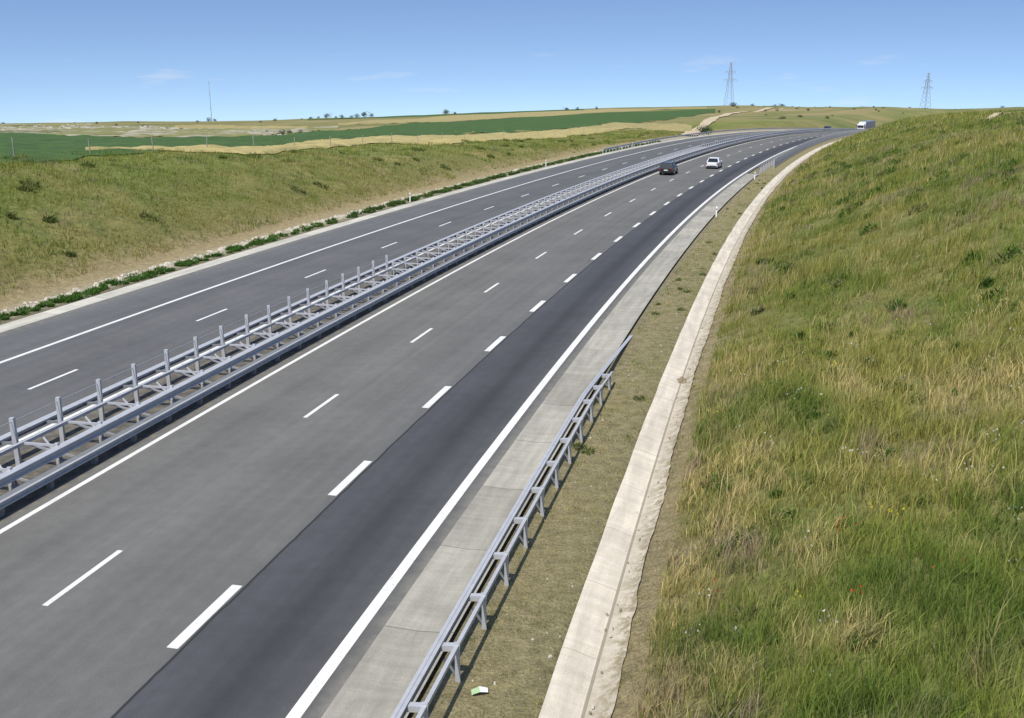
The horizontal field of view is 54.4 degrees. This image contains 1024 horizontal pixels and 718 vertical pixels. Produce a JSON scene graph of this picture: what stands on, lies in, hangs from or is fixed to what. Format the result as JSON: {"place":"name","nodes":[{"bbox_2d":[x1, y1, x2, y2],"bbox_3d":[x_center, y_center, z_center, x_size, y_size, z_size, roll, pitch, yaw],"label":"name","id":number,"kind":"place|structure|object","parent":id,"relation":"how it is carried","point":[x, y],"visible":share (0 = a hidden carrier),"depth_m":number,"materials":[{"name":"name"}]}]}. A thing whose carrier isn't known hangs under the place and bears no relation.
{"place":"outdoors","nodes":[
{"label":"outdoors","id":0,"kind":"place"},
{"bbox_2d":[0,124,337,137],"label":"pasture field","id":1,"kind":"structure","parent":0,"point":[153,131],"depth_m":243.62,"materials":[{"name":"beige plant"}]},
{"bbox_2d":[175,125,307,128],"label":"stubble field","id":2,"kind":"structure","parent":0,"point":[222,126],"depth_m":315.04,"materials":[{"name":"beige plant"}]},
{"bbox_2d":[85,126,628,153],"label":"wheat field","id":3,"kind":"structure","parent":0,"point":[434,139],"depth_m":160.98,"materials":[{"name":"beige plant"}]},
{"bbox_2d":[0,109,714,163],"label":"green crop field","id":4,"kind":"structure","parent":0,"point":[66,143],"depth_m":194.19,"materials":[{"name":"green plant"}]},
{"bbox_2d":[0,130,842,717],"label":"motorway road","id":5,"kind":"structure","parent":0,"point":[196,518],"depth_m":32.51,"materials":[{"name":"grey asphalt"}]},
{"bbox_2d":[0,130,781,332],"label":"concrete gutter","id":6,"kind":"object","parent":5,"relation":"on","point":[56,311],"visible":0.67,"depth_m":66.42,"materials":[{"name":"grey concrete"}]},
{"bbox_2d":[0,131,838,717],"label":"road markings","id":7,"kind":"object","parent":5,"relation":"on","point":[326,671],"visible":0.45,"depth_m":30.77,"materials":[{"name":"paint"}]},
{"bbox_2d":[0,128,855,517],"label":"median guardrail","id":8,"kind":"object","parent":5,"relation":"on","point":[56,452],"visible":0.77,"depth_m":40.45,"materials":[{"name":"metal"}]},
{"bbox_2d":[321,174,757,717],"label":"concrete gutter","id":9,"kind":"object","parent":5,"relation":"on","point":[378,681],"visible":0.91,"depth_m":26.04,"materials":[{"name":"grey concrete"}]},
{"bbox_2d":[659,161,677,174],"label":"black car","id":10,"kind":"object","parent":5,"relation":"on","point":[669,167],"visible":1,"depth_m":127.53,"materials":[{"name":"paint"}]},
{"bbox_2d":[706,157,721,168],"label":"white car","id":11,"kind":"object","parent":5,"relation":"on","point":[714,162],"visible":1,"depth_m":137.57,"materials":[{"name":"paint"}]},
{"bbox_2d":[856,121,875,128],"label":"semi truck","id":12,"kind":"object","parent":5,"relation":"on","point":[865,124],"visible":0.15,"depth_m":367.75,"materials":[{"name":"white metal"}]},
{"bbox_2d":[307,109,583,119],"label":"green crop field","id":13,"kind":"structure","parent":0,"point":[454,114],"depth_m":823.21,"materials":[{"name":"green plant"}]},
{"bbox_2d":[0,105,1023,717],"bbox_3d":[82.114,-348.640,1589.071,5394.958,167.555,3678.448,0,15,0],"label":"grass","id":14,"kind":"structure","parent":0,"point":[532,663],"depth_m":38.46,"materials":[{"name":"green plant"}]},
{"bbox_2d":[1,141,649,312],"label":"ditch stones","id":15,"kind":"object","parent":14,"relation":"on","point":[210,251],"visible":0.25,"depth_m":70.72,"materials":[{"name":"white stone"}]},
{"bbox_2d":[5,122,675,156],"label":"wire fence","id":16,"kind":"object","parent":14,"relation":"on","point":[253,140],"visible":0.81,"depth_m":110.06,"materials":[{"name":"metal"}]},
{"bbox_2d":[0,140,765,454],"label":"verge shrubs","id":17,"kind":"object","parent":14,"relation":"on","point":[74,296],"visible":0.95,"depth_m":67.75,"materials":[{"name":"green plant"}]},
{"bbox_2d":[471,686,487,694],"bbox_3d":[-0.615,6.307,18.957,0.330,0.070,0.160,-3,16,-11],"label":"litter wrapper","id":18,"kind":"object","parent":14,"relation":"on","point":[478,689],"visible":1,"depth_m":18.96,"materials":[{"name":"white plastic"}]},
{"bbox_2d":[390,335,632,717],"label":"roadside guardrail","id":19,"kind":"object","parent":14,"relation":"on","point":[406,704],"visible":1,"depth_m":22.89,"materials":[{"name":"metal"}]},
{"bbox_2d":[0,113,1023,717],"bbox_3d":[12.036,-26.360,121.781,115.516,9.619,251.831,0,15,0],"label":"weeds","id":20,"kind":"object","parent":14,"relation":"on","point":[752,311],"visible":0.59,"depth_m":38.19,"materials":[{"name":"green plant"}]},
{"bbox_2d":[538,140,839,717],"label":"drainage ditch","id":21,"kind":"object","parent":14,"relation":"on","point":[580,684],"visible":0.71,"depth_m":25.76,"materials":[{"name":"concrete"}]},
{"bbox_2d":[450,239,737,717],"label":"soil clods","id":22,"kind":"object","parent":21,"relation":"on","point":[682,379],"visible":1,"depth_m":27.56,"materials":[{"name":"soil"}]},
{"bbox_2d":[695,124,710,134],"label":"bush","id":23,"kind":"object","parent":14,"relation":"on","point":[703,129],"visible":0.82,"depth_m":243.27,"materials":[{"name":"green plant"}]},
{"bbox_2d":[602,128,847,153],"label":"roadside guardrail","id":24,"kind":"object","parent":14,"relation":"on","point":[664,138],"visible":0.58,"depth_m":221.35,"materials":[{"name":"metal"}]},
{"bbox_2d":[723,62,735,105],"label":"electricity pylon","id":25,"kind":"object","parent":14,"relation":"on","point":[731,78],"visible":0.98,"depth_m":895.27,"materials":[{"name":"metal"}]},
{"bbox_2d":[758,128,871,173],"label":"guardrail","id":26,"kind":"object","parent":14,"relation":"on","point":[782,157],"visible":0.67,"depth_m":175.02,"materials":[{"name":"metal"}]},
{"bbox_2d":[685,273,1023,675],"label":"wildflowers","id":27,"kind":"object","parent":14,"relation":"on","point":[866,462],"visible":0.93,"depth_m":24.39,"materials":[{"name":"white plant"}]},
{"bbox_2d":[919,73,932,107],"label":"electricity pylon","id":28,"kind":"object","parent":14,"relation":"on","point":[927,87],"visible":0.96,"depth_m":945.72,"materials":[{"name":"metal"}]},
{"bbox_2d":[0,0,1023,122],"label":"sky","id":29,"kind":"structure","parent":0,"point":[62,61],"materials":[{"name":"blue"}]},
{"bbox_2d":[338,107,706,124],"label":"stubble field","id":30,"kind":"structure","parent":0,"point":[449,118],"depth_m":593.68,"materials":[{"name":"beige plant"}]},
{"bbox_2d":[567,122,691,131],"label":"stubble field","id":31,"kind":"structure","parent":0,"point":[678,127],"depth_m":290.50,"materials":[{"name":"beige plant"}]},
{"bbox_2d":[682,107,782,134],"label":"dirt track","id":32,"kind":"structure","parent":0,"point":[707,121],"depth_m":353.68,"materials":[{"name":"beige soil"}]}
]}

